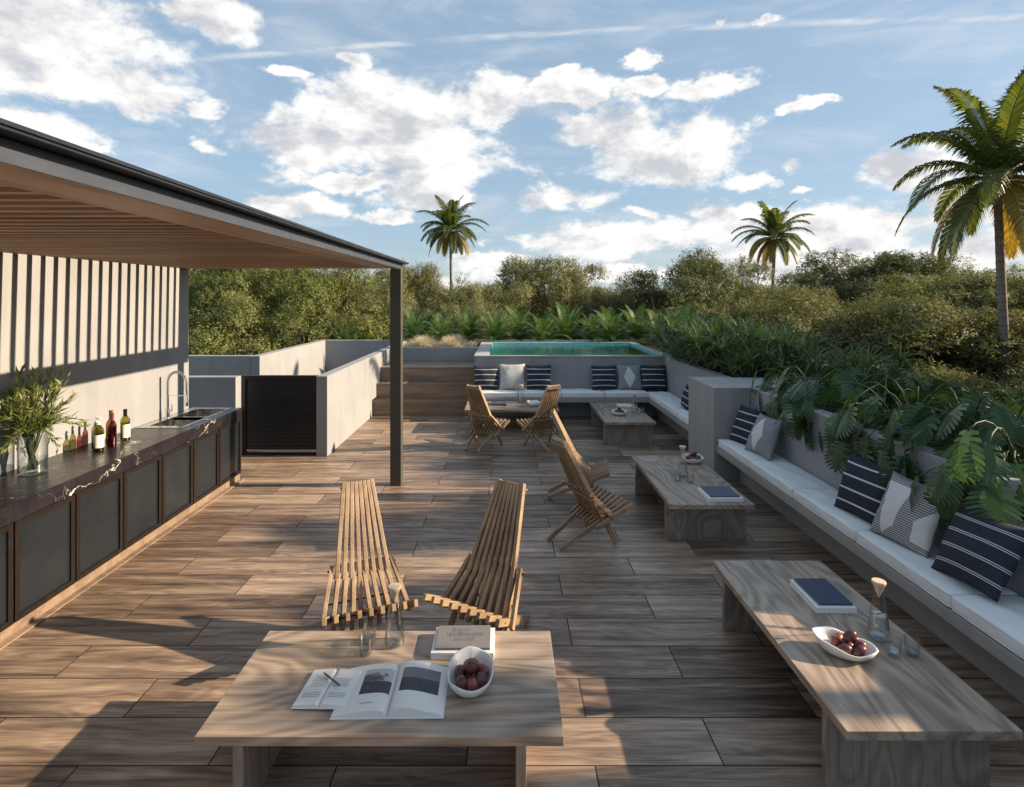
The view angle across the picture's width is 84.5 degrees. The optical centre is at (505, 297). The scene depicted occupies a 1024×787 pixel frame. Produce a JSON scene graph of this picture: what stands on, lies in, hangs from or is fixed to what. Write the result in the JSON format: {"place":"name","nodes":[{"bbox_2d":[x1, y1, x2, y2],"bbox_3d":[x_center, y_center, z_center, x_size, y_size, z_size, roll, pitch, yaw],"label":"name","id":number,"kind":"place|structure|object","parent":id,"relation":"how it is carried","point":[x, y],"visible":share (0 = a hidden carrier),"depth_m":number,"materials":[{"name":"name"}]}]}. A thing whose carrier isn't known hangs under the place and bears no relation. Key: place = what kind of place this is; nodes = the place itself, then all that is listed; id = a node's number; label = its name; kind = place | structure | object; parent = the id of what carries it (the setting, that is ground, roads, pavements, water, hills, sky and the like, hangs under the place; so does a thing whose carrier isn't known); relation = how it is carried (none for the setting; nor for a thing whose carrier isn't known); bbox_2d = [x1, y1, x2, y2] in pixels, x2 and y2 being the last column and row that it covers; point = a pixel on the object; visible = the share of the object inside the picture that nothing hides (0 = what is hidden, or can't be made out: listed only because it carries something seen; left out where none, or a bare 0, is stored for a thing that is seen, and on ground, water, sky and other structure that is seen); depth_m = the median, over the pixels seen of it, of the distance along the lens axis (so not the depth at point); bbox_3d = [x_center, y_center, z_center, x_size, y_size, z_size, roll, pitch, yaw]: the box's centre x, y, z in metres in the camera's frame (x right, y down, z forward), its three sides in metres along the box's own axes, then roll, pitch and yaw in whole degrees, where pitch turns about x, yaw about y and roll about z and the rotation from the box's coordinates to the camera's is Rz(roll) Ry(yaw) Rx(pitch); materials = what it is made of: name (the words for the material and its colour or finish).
{"place":"outdoors","nodes":[
{"label":"outdoors","id":0,"kind":"place"},
{"bbox_2d":[0,416,1023,786],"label":"terrace floor","id":1,"kind":"structure","parent":0,"point":[126,674],"depth_m":3.79,"materials":[{"name":"brown wood"}]},
{"bbox_2d":[0,252,188,474],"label":"kitchen wall","id":2,"kind":"structure","parent":1,"relation":"on","point":[115,335],"depth_m":5.29,"materials":[{"name":"grey paint"}]},
{"bbox_2d":[0,407,243,649],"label":"kitchen counter","id":3,"kind":"object","parent":1,"relation":"on","point":[76,522],"visible":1,"depth_m":4.61,"materials":[{"name":"black stone"}]},
{"bbox_2d":[0,523,12,632],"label":"door","id":4,"kind":"structure","parent":3,"relation":"in","point":[6,532],"depth_m":3.69,"materials":[{"name":"grey metal"}]},
{"bbox_2d":[12,495,74,622],"bbox_3d":[-3.266,1.828,3.999,0.024,0.669,0.521,0,0,0],"label":"door","id":5,"kind":"structure","parent":3,"relation":"in","point":[44,539],"depth_m":3.98,"materials":[{"name":"brown metal"}]},
{"bbox_2d":[0,361,92,472],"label":"olive branch vase","id":6,"kind":"object","parent":3,"relation":"on","point":[30,419],"visible":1,"depth_m":4.33,"materials":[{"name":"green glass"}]},
{"bbox_2d":[74,473,122,581],"bbox_3d":[-3.266,1.828,4.535,0.024,0.669,0.521,0,0,0],"label":"door","id":7,"kind":"structure","parent":3,"relation":"in","point":[99,507],"depth_m":4.52,"materials":[{"name":"brown metal"}]},
{"bbox_2d":[122,455,161,549],"bbox_3d":[-3.266,1.828,5.069,0.024,0.669,0.521,0,0,0],"label":"door","id":8,"kind":"structure","parent":3,"relation":"in","point":[142,483],"depth_m":5.06,"materials":[{"name":"brown metal"}]},
{"bbox_2d":[161,441,192,524],"bbox_3d":[-3.266,1.828,5.605,0.024,0.669,0.521,0,0,0],"label":"door","id":9,"kind":"structure","parent":3,"relation":"in","point":[177,463],"depth_m":5.60,"materials":[{"name":"grey metal"}]},
{"bbox_2d":[192,429,218,503],"bbox_3d":[-3.266,1.828,6.139,0.024,0.669,0.521,0,0,0],"label":"door","id":10,"kind":"structure","parent":3,"relation":"in","point":[205,447],"depth_m":6.14,"materials":[{"name":"grey metal"}]},
{"bbox_2d":[218,418,240,486],"bbox_3d":[-3.266,1.828,6.675,0.024,0.669,0.521,0,0,0],"label":"door","id":11,"kind":"structure","parent":3,"relation":"in","point":[229,434],"depth_m":6.67,"materials":[{"name":"grey metal"}]},
{"bbox_2d":[0,118,408,485],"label":"pergola canopy","id":12,"kind":"object","parent":1,"relation":"on","point":[60,198],"visible":0.92,"depth_m":2.84,"materials":[{"name":"paint"}]},
{"bbox_2d":[189,376,240,407],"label":"wall","id":13,"kind":"structure","parent":1,"relation":"on","point":[214,391],"depth_m":7.86,"materials":[{"name":"grey paint"}]},
{"bbox_2d":[316,340,408,455],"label":"wing wall","id":14,"kind":"structure","parent":1,"relation":"on","point":[346,395],"depth_m":8.85,"materials":[{"name":"grey paint"}]},
{"bbox_2d":[242,375,317,454],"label":"black gate","id":15,"kind":"structure","parent":14,"relation":"attached to","point":[278,414],"depth_m":8.06,"materials":[{"name":"metal"}]},
{"bbox_2d":[320,478,417,630],"bbox_3d":[-0.931,1.769,3.692,0.568,0.980,0.696,0,0,-22],"label":"stick chair","id":16,"kind":"object","parent":1,"relation":"on","point":[365,490],"visible":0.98,"depth_m":3.71,"materials":[{"name":"brown wood"}]},
{"bbox_2d":[194,631,563,786],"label":"coffee table","id":17,"kind":"object","parent":1,"relation":"on","point":[255,721],"visible":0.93,"depth_m":2.58,"materials":[{"name":"brown wood"}]},
{"bbox_2d":[291,669,360,708],"bbox_3d":[-0.838,1.847,2.665,0.248,0.018,0.257,-3,0,4],"label":"notebook","id":18,"kind":"object","parent":17,"relation":"on","point":[320,690],"visible":1,"depth_m":2.64,"materials":[{"name":"paper"}]},
{"bbox_2d":[330,660,447,719],"bbox_3d":[-0.528,1.841,2.655,0.502,0.046,0.337,0,0,-1],"label":"open book","id":19,"kind":"object","parent":17,"relation":"on","point":[413,689],"visible":0.99,"depth_m":2.61,"materials":[{"name":"paper"}]},
{"bbox_2d":[431,627,494,659],"bbox_3d":[-0.222,1.846,3.005,0.325,0.036,0.226,0,0,1],"label":"book","id":20,"kind":"object","parent":17,"relation":"on","point":[442,654],"visible":0.18,"depth_m":2.91,"materials":[{"name":"paper"}]},
{"bbox_2d":[435,625,490,649],"bbox_3d":[-0.224,1.821,3.015,0.285,0.013,0.200,0,0,-1],"label":"book","id":21,"kind":"object","parent":20,"relation":"on","point":[454,637],"visible":0.98,"depth_m":3.00,"materials":[{"name":"grey paper"}]},
{"bbox_2d":[447,646,493,697],"bbox_3d":[-0.168,1.817,2.712,0.223,0.093,0.302,0,0,0],"label":"fruit bowl","id":22,"kind":"object","parent":17,"relation":"on","point":[461,656],"visible":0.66,"depth_m":2.76,"materials":[{"name":"white ceramic"}]},
{"bbox_2d":[373,361,474,415],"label":"wooden steps","id":23,"kind":"structure","parent":1,"relation":"on","point":[434,388],"depth_m":10.97,"materials":[{"name":"brown wood"}]},
{"bbox_2d":[403,347,477,360],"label":"back wall","id":24,"kind":"structure","parent":1,"relation":"on","point":[438,353],"depth_m":12.44,"materials":[{"name":"grey paint"}]},
{"bbox_2d":[422,478,529,630],"bbox_3d":[-0.107,1.769,3.696,0.568,0.980,0.696,0,0,31],"label":"stick chair","id":25,"kind":"object","parent":1,"relation":"on","point":[491,561],"visible":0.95,"depth_m":3.71,"materials":[{"name":"brown wood"}]},
{"bbox_2d":[464,384,509,452],"bbox_3d":[-0.341,1.769,8.485,0.568,0.980,0.696,0,0,28],"label":"stick chair","id":26,"kind":"object","parent":1,"relation":"on","point":[484,421],"visible":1,"depth_m":8.41,"materials":[{"name":"brown wood"}]},
{"bbox_2d":[516,384,560,452],"bbox_3d":[0.571,1.769,8.485,0.568,0.980,0.696,0,0,-28],"label":"stick chair","id":27,"kind":"object","parent":1,"relation":"on","point":[540,423],"visible":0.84,"depth_m":8.41,"materials":[{"name":"brown wood"}]},
{"bbox_2d":[474,342,670,415],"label":"raised pool","id":28,"kind":"structure","parent":1,"relation":"on","point":[571,363],"depth_m":10.65,"materials":[{"name":"grey paint"}]},
{"bbox_2d":[546,409,609,498],"bbox_3d":[0.812,1.769,6.341,0.696,0.980,0.568,0,0,8],"label":"stick chair","id":29,"kind":"object","parent":1,"relation":"on","point":[597,471],"visible":0.56,"depth_m":6.27,"materials":[{"name":"brown wood"}]},
{"bbox_2d":[547,435,633,550],"bbox_3d":[0.741,1.769,5.247,0.696,0.980,0.568,0,0,-26],"label":"stick chair","id":30,"kind":"object","parent":1,"relation":"on","point":[596,506],"visible":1,"depth_m":5.16,"materials":[{"name":"brown wood"}]},
{"bbox_2d":[590,403,655,444],"bbox_3d":[1.868,2.058,9.190,0.760,0.385,1.570,0,0,0],"label":"coffee table","id":31,"kind":"object","parent":1,"relation":"on","point":[629,427],"visible":0.99,"depth_m":8.56,"materials":[{"name":"grey wood"}]},
{"bbox_2d":[631,456,754,539],"bbox_3d":[1.858,2.058,5.845,0.760,0.385,1.570,0,0,0],"label":"coffee table","id":32,"kind":"object","parent":1,"relation":"on","point":[691,512],"visible":0.89,"depth_m":5.22,"materials":[{"name":"grey wood"}]},
{"bbox_2d":[485,397,1023,703],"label":"built in bench","id":33,"kind":"object","parent":1,"relation":"on","point":[1001,665],"visible":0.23,"depth_m":4.03,"materials":[{"name":"concrete"}]},
{"bbox_2d":[718,439,786,467],"bbox_3d":[2.790,1.763,6.420,0.413,0.109,0.898,0,0,0],"label":"seat cushion","id":34,"kind":"object","parent":33,"relation":"on","point":[739,452],"visible":0.59,"depth_m":6.27,"materials":[{"name":"fabric"}]},
{"bbox_2d":[729,405,765,444],"bbox_3d":[2.829,1.513,6.600,0.174,0.450,0.450,21,-5,-13],"label":"throw pillow","id":35,"kind":"object","parent":34,"relation":"on","point":[745,420],"visible":0.69,"depth_m":6.57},
{"bbox_2d":[745,413,782,460],"bbox_3d":[2.820,1.511,6.150,0.170,0.450,0.450,22,-3,-7],"label":"throw pillow","id":36,"kind":"object","parent":34,"relation":"on","point":[762,439],"visible":0.98,"depth_m":6.05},
{"bbox_2d":[750,460,834,497],"bbox_3d":[2.790,1.762,5.522,0.413,0.109,0.898,0,0,1],"label":"seat cushion","id":37,"kind":"object","parent":33,"relation":"on","point":[787,477],"visible":0.89,"depth_m":5.43,"materials":[{"name":"fabric"}]},
{"bbox_2d":[793,489,871,540],"bbox_3d":[2.790,1.763,4.624,0.413,0.108,0.898,0,0,0],"label":"seat cushion","id":38,"kind":"object","parent":33,"relation":"on","point":[820,503],"visible":0.59,"depth_m":4.57,"materials":[{"name":"fabric"}]},
{"bbox_2d":[834,451,890,523],"bbox_3d":[2.820,1.500,4.420,0.178,0.475,0.475,22,-4,-9],"label":"throw pillow","id":39,"kind":"object","parent":38,"relation":"on","point":[861,492],"visible":0.79,"depth_m":4.37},
{"bbox_2d":[856,531,1017,607],"bbox_3d":[2.790,1.763,3.726,0.413,0.109,0.898,0,0,0],"label":"seat cushion","id":40,"kind":"object","parent":33,"relation":"on","point":[915,568],"visible":0.47,"depth_m":3.62,"materials":[{"name":"fabric"}]},
{"bbox_2d":[870,471,948,557],"bbox_3d":[2.810,1.503,3.930,0.191,0.475,0.475,24,-3,-7],"label":"throw pillow","id":41,"kind":"object","parent":40,"relation":"on","point":[898,519],"visible":0.88,"depth_m":3.86,"materials":[{"name":"fabric"}]},
{"bbox_2d":[931,504,1023,602],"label":"throw pillow","id":42,"kind":"object","parent":40,"relation":"on","point":[983,555],"visible":0.99,"depth_m":3.28,"materials":[{"name":"fabric"}]},
{"bbox_2d":[951,595,1023,659],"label":"seat cushion","id":43,"kind":"object","parent":33,"relation":"on","point":[1001,621],"visible":0.98,"depth_m":3.07,"materials":[{"name":"fabric"}]},
{"bbox_2d":[689,377,823,480],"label":"bench pillar","id":44,"kind":"structure","parent":1,"relation":"on","point":[715,403],"depth_m":7.01,"materials":[{"name":"paint"}]},
{"bbox_2d":[713,561,1022,786],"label":"coffee table","id":45,"kind":"object","parent":1,"relation":"on","point":[909,717],"visible":0.92,"depth_m":2.65,"materials":[{"name":"grey wood"}]},
{"bbox_2d":[789,579,856,613],"bbox_3d":[1.955,1.847,3.485,0.235,0.034,0.335,0,0,1],"label":"book","id":46,"kind":"object","parent":45,"relation":"on","point":[816,607],"visible":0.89,"depth_m":3.33,"materials":[{"name":"paper"}]},
{"bbox_2d":[794,578,852,604],"bbox_3d":[1.962,1.823,3.492,0.200,0.012,0.300,0,0,1],"label":"book","id":47,"kind":"object","parent":46,"relation":"on","point":[821,591],"visible":1,"depth_m":3.48,"materials":[{"name":"blue paper"}]},
{"bbox_2d":[812,626,878,661],"bbox_3d":[1.772,1.816,2.946,0.301,0.094,0.200,0,0,22],"label":"fruit bowl","id":48,"kind":"object","parent":45,"relation":"on","point":[822,634],"visible":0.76,"depth_m":2.92,"materials":[{"name":"white ceramic"}]},
{"bbox_2d":[0,0,1023,296],"label":"sky","id":49,"kind":"structure","parent":0,"point":[619,135],"materials":[{"name":"blue"}]},
{"bbox_2d":[437,339,840,370],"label":"back bed soil","id":50,"kind":"structure","parent":0,"point":[644,343],"depth_m":16.14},
{"bbox_2d":[467,308,524,342],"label":"cycad plant","id":51,"kind":"object","parent":50,"relation":"on","point":[495,332],"visible":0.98,"depth_m":14.58,"materials":[{"name":"green plant"}]},
{"bbox_2d":[535,301,599,341],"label":"cycad plant","id":52,"kind":"object","parent":50,"relation":"on","point":[568,323],"visible":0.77,"depth_m":15.12,"materials":[{"name":"green plant"}]},
{"bbox_2d":[573,306,641,344],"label":"cycad plant","id":53,"kind":"object","parent":50,"relation":"on","point":[609,331],"visible":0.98,"depth_m":14.67,"materials":[{"name":"green plant"}]},
{"bbox_2d":[713,365,1023,520],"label":"planter soil","id":54,"kind":"structure","parent":0,"point":[1022,518],"depth_m":3.55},
{"bbox_2d":[647,310,740,369],"bbox_3d":[3.453,0.750,9.854,1.956,1.093,1.936,0,0,0],"label":"dracaena plant","id":55,"kind":"object","parent":54,"relation":"on","point":[676,331],"visible":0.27,"depth_m":9.84,"materials":[{"name":"green plant"}]},
{"bbox_2d":[666,316,773,375],"bbox_3d":[3.500,0.792,9.084,1.856,1.006,1.875,0,0,10],"label":"dracaena plant","id":56,"kind":"object","parent":54,"relation":"on","point":[701,345],"visible":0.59,"depth_m":8.94,"materials":[{"name":"green plant"}]},
{"bbox_2d":[700,331,804,376],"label":"dracaena plant","id":57,"kind":"object","parent":54,"relation":"on","point":[735,365],"visible":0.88,"depth_m":8.08,"materials":[{"name":"green plant"}]},
{"bbox_2d":[712,318,842,376],"bbox_3d":[4.219,0.792,8.670,1.875,1.006,1.856,0,0,-12],"label":"dracaena plant","id":58,"kind":"object","parent":54,"relation":"on","point":[774,337],"visible":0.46,"depth_m":8.39,"materials":[{"name":"green plant"}]},
{"bbox_2d":[751,364,847,420],"bbox_3d":[3.401,1.164,6.425,1.101,0.792,1.189,0,0,14],"label":"monstera plant","id":59,"kind":"object","parent":54,"relation":"on","point":[787,384],"visible":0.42,"depth_m":6.54,"materials":[{"name":"green plant"}]},
{"bbox_2d":[768,371,910,440],"bbox_3d":[3.415,1.137,5.833,1.323,0.779,1.226,0,0,14],"label":"monstera plant","id":60,"kind":"object","parent":54,"relation":"on","point":[801,394],"visible":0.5,"depth_m":5.59,"materials":[{"name":"green plant"}]},
{"bbox_2d":[788,333,933,385],"bbox_3d":[4.712,1.012,7.602,1.856,1.006,1.875,0,0,-40],"label":"dracaena plant","id":61,"kind":"object","parent":54,"relation":"on","point":[866,360],"visible":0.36,"depth_m":7.53,"materials":[{"name":"green plant"}]},
{"bbox_2d":[795,369,927,457],"bbox_3d":[3.422,1.153,5.359,1.122,0.842,1.475,0,0,39],"label":"monstera plant","id":62,"kind":"object","parent":54,"relation":"on","point":[829,427],"visible":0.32,"depth_m":5.46,"materials":[{"name":"green plant"}]},
{"bbox_2d":[816,361,938,402],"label":"monstera plant","id":63,"kind":"object","parent":54,"relation":"on","point":[865,374],"visible":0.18,"depth_m":6.07,"materials":[{"name":"green plant"}]},
{"bbox_2d":[816,377,1007,474],"bbox_3d":[3.429,1.148,4.824,1.292,0.885,1.316,0,0,10],"label":"monstera plant","id":64,"kind":"object","parent":54,"relation":"on","point":[865,451],"visible":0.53,"depth_m":4.84,"materials":[{"name":"green plant"}]},
{"bbox_2d":[846,387,1023,486],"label":"monstera plant","id":65,"kind":"object","parent":54,"relation":"on","point":[1004,420],"visible":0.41,"depth_m":4.21,"materials":[{"name":"green plant"}]},
{"bbox_2d":[871,368,1023,442],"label":"monstera plant","id":66,"kind":"object","parent":54,"relation":"on","point":[942,385],"visible":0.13,"depth_m":5.29,"materials":[{"name":"green plant"}]},
{"bbox_2d":[874,401,1023,528],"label":"monstera plant","id":67,"kind":"object","parent":54,"relation":"on","point":[954,478],"visible":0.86,"depth_m":3.59,"materials":[{"name":"green plant"}]},
{"label":"ground","id":68,"kind":"structure","parent":0,"visible":0},
{"bbox_2d":[189,282,273,354],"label":"bushy tree","id":69,"kind":"object","parent":68,"relation":"on","point":[211,316],"visible":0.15,"depth_m":15.85,"materials":[{"name":"green plant"}]},
{"bbox_2d":[189,269,295,351],"bbox_3d":[-8.611,1.823,18.001,3.663,7.270,3.819,0,0,33],"label":"bushy tree","id":70,"kind":"object","parent":68,"relation":"on","point":[237,285],"visible":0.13,"depth_m":17.77,"materials":[{"name":"green plant"}]},
{"bbox_2d":[250,269,364,335],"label":"bushy tree","id":71,"kind":"object","parent":68,"relation":"on","point":[323,307],"visible":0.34,"depth_m":17.84,"materials":[{"name":"green plant"}]},
{"bbox_2d":[303,269,415,335],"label":"bushy tree","id":72,"kind":"object","parent":68,"relation":"on","point":[347,284],"visible":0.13,"depth_m":20.15,"materials":[{"name":"green plant"}]},
{"bbox_2d":[327,269,420,338],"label":"bushy tree","id":73,"kind":"object","parent":68,"relation":"on","point":[384,296],"visible":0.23,"depth_m":19.21,"materials":[{"name":"green plant"}]},
{"bbox_2d":[373,258,449,337],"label":"bushy tree","id":74,"kind":"object","parent":68,"relation":"on","point":[426,279],"visible":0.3,"depth_m":23.45,"materials":[{"name":"green plant"}]},
{"bbox_2d":[416,195,489,287],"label":"coconut palm","id":75,"kind":"object","parent":68,"relation":"on","point":[449,217],"visible":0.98,"depth_m":49.23,"materials":[{"name":"green plant"}]},
{"bbox_2d":[424,296,513,338],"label":"bushy tree","id":76,"kind":"object","parent":68,"relation":"on","point":[475,306],"visible":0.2,"depth_m":17.89,"materials":[{"name":"green plant"}]},
{"bbox_2d":[442,279,536,338],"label":"bushy tree","id":77,"kind":"object","parent":68,"relation":"on","point":[473,292],"visible":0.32,"depth_m":21.52,"materials":[{"name":"green plant"}]},
{"bbox_2d":[493,254,610,338],"bbox_3d":[1.888,1.735,25.415,5.876,7.444,5.705,0,0,-6],"label":"bushy tree","id":78,"kind":"object","parent":68,"relation":"on","point":[534,274],"visible":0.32,"depth_m":24.24,"materials":[{"name":"green plant"}]},
{"bbox_2d":[536,268,613,338],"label":"bushy tree","id":79,"kind":"object","parent":68,"relation":"on","point":[562,286],"visible":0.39,"depth_m":22.53,"materials":[{"name":"green plant"}]},
{"bbox_2d":[602,285,677,338],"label":"bushy tree","id":80,"kind":"object","parent":68,"relation":"on","point":[625,301],"visible":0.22,"depth_m":21.51,"materials":[{"name":"green plant"}]},
{"bbox_2d":[616,245,748,338],"bbox_3d":[6.433,1.788,20.990,4.540,7.339,5.598,0,0,44],"label":"bushy tree","id":81,"kind":"object","parent":68,"relation":"on","point":[697,280],"visible":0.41,"depth_m":20.36,"materials":[{"name":"green plant"}]},
{"bbox_2d":[660,293,756,326],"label":"bushy tree","id":82,"kind":"object","parent":68,"relation":"on","point":[720,307],"visible":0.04,"depth_m":16.91,"materials":[{"name":"green plant"}]},
{"bbox_2d":[670,253,776,313],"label":"bushy tree","id":83,"kind":"object","parent":68,"relation":"on","point":[743,268],"visible":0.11,"depth_m":22.31,"materials":[{"name":"green plant"}]},
{"bbox_2d":[698,279,777,327],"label":"bushy tree","id":84,"kind":"object","parent":68,"relation":"on","point":[716,294],"visible":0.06,"depth_m":20.22,"materials":[{"name":"green plant"}]},
{"bbox_2d":[731,200,814,291],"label":"coconut palm","id":85,"kind":"object","parent":68,"relation":"on","point":[774,226],"visible":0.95,"depth_m":45.56,"materials":[{"name":"green plant"}]},
{"bbox_2d":[737,282,846,321],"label":"bushy tree","id":86,"kind":"object","parent":68,"relation":"on","point":[811,292],"visible":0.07,"depth_m":21.21,"materials":[{"name":"green plant"}]},
{"bbox_2d":[747,301,890,359],"bbox_3d":[7.661,2.781,14.539,4.685,5.348,3.800,0,0,-26],"label":"bushy tree","id":87,"kind":"object","parent":68,"relation":"on","point":[778,319],"visible":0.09,"depth_m":13.86,"materials":[{"name":"green plant"}]},
{"bbox_2d":[771,255,888,316],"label":"bushy tree","id":88,"kind":"object","parent":68,"relation":"on","point":[805,278],"visible":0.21,"depth_m":29.08,"materials":[{"name":"green plant"}]},
{"bbox_2d":[741,291,965,372],"bbox_3d":[9.050,2.627,14.858,5.705,5.656,5.876,0,0,-42],"label":"bushy tree","id":89,"kind":"object","parent":68,"relation":"on","point":[860,316],"visible":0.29,"depth_m":13.76,"materials":[{"name":"green plant"}]},
{"bbox_2d":[776,246,963,306],"bbox_3d":[19.762,1.319,30.864,8.123,8.278,10.016,0,0,-5],"label":"bushy tree","id":90,"kind":"object","parent":68,"relation":"on","point":[814,260],"visible":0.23,"depth_m":28.65,"materials":[{"name":"green plant"}]},
{"bbox_2d":[803,273,984,364],"bbox_3d":[13.216,2.322,19.204,6.868,6.272,6.538,0,0,-41],"label":"bushy tree","id":91,"kind":"object","parent":68,"relation":"on","point":[907,290],"visible":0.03,"depth_m":19.18,"materials":[{"name":"green plant"}]},
{"bbox_2d":[814,294,1023,396],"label":"bushy tree","id":92,"kind":"object","parent":68,"relation":"on","point":[991,330],"visible":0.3,"depth_m":12.47,"materials":[{"name":"green plant"}]},
{"bbox_2d":[879,359,1001,401],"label":"bushy tree","id":93,"kind":"object","parent":68,"relation":"on","point":[929,372],"visible":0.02,"depth_m":10.85,"materials":[{"name":"green plant"}]},
{"bbox_2d":[868,262,1023,306],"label":"bushy tree","id":94,"kind":"object","parent":68,"relation":"on","point":[976,276],"visible":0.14,"depth_m":20.23,"materials":[{"name":"green plant"}]},
{"bbox_2d":[890,69,1023,393],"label":"coconut palm","id":95,"kind":"object","parent":68,"relation":"on","point":[996,156],"visible":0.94,"depth_m":11.99,"materials":[{"name":"green plant"}]},
{"bbox_2d":[920,271,1023,317],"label":"bushy tree","id":96,"kind":"object","parent":68,"relation":"on","point":[985,298],"visible":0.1,"depth_m":17.40,"materials":[{"name":"green plant"}]},
{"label":"terrace base","id":97,"kind":"structure","parent":68,"relation":"on","visible":0},
{"bbox_2d":[189,355,252,407],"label":"court wall","id":98,"kind":"structure","parent":97,"relation":"on","point":[219,365],"depth_m":10.70,"materials":[{"name":"grey paint"}]},
{"bbox_2d":[189,286,329,354],"bbox_3d":[-6.820,2.576,15.712,4.080,5.763,3.884,0,0,-9],"label":"bushy tree","id":99,"kind":"object","parent":97,"relation":"on","point":[235,319],"visible":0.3,"depth_m":15.27,"materials":[{"name":"green plant"}]},
{"bbox_2d":[250,340,324,374],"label":"court side wall","id":100,"kind":"structure","parent":97,"relation":"on","point":[306,359],"depth_m":12.40,"materials":[{"name":"grey paint"}]},
{"bbox_2d":[257,290,344,348],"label":"bushy tree","id":101,"kind":"object","parent":97,"relation":"on","point":[323,323],"visible":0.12,"depth_m":15.69,"materials":[{"name":"green plant"}]},
{"bbox_2d":[325,340,389,372],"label":"court back wall","id":102,"kind":"structure","parent":97,"relation":"on","point":[338,353],"depth_m":14.60,"materials":[{"name":"grey paint"}]},
{"bbox_2d":[324,291,409,340],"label":"bushy tree","id":103,"kind":"object","parent":97,"relation":"on","point":[370,324],"visible":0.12,"depth_m":16.12,"materials":[{"name":"green plant"}]},
{"bbox_2d":[664,356,1023,597],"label":"planter wall","id":104,"kind":"structure","parent":97,"relation":"on","point":[678,374],"depth_m":5.40,"materials":[{"name":"grey paint"}]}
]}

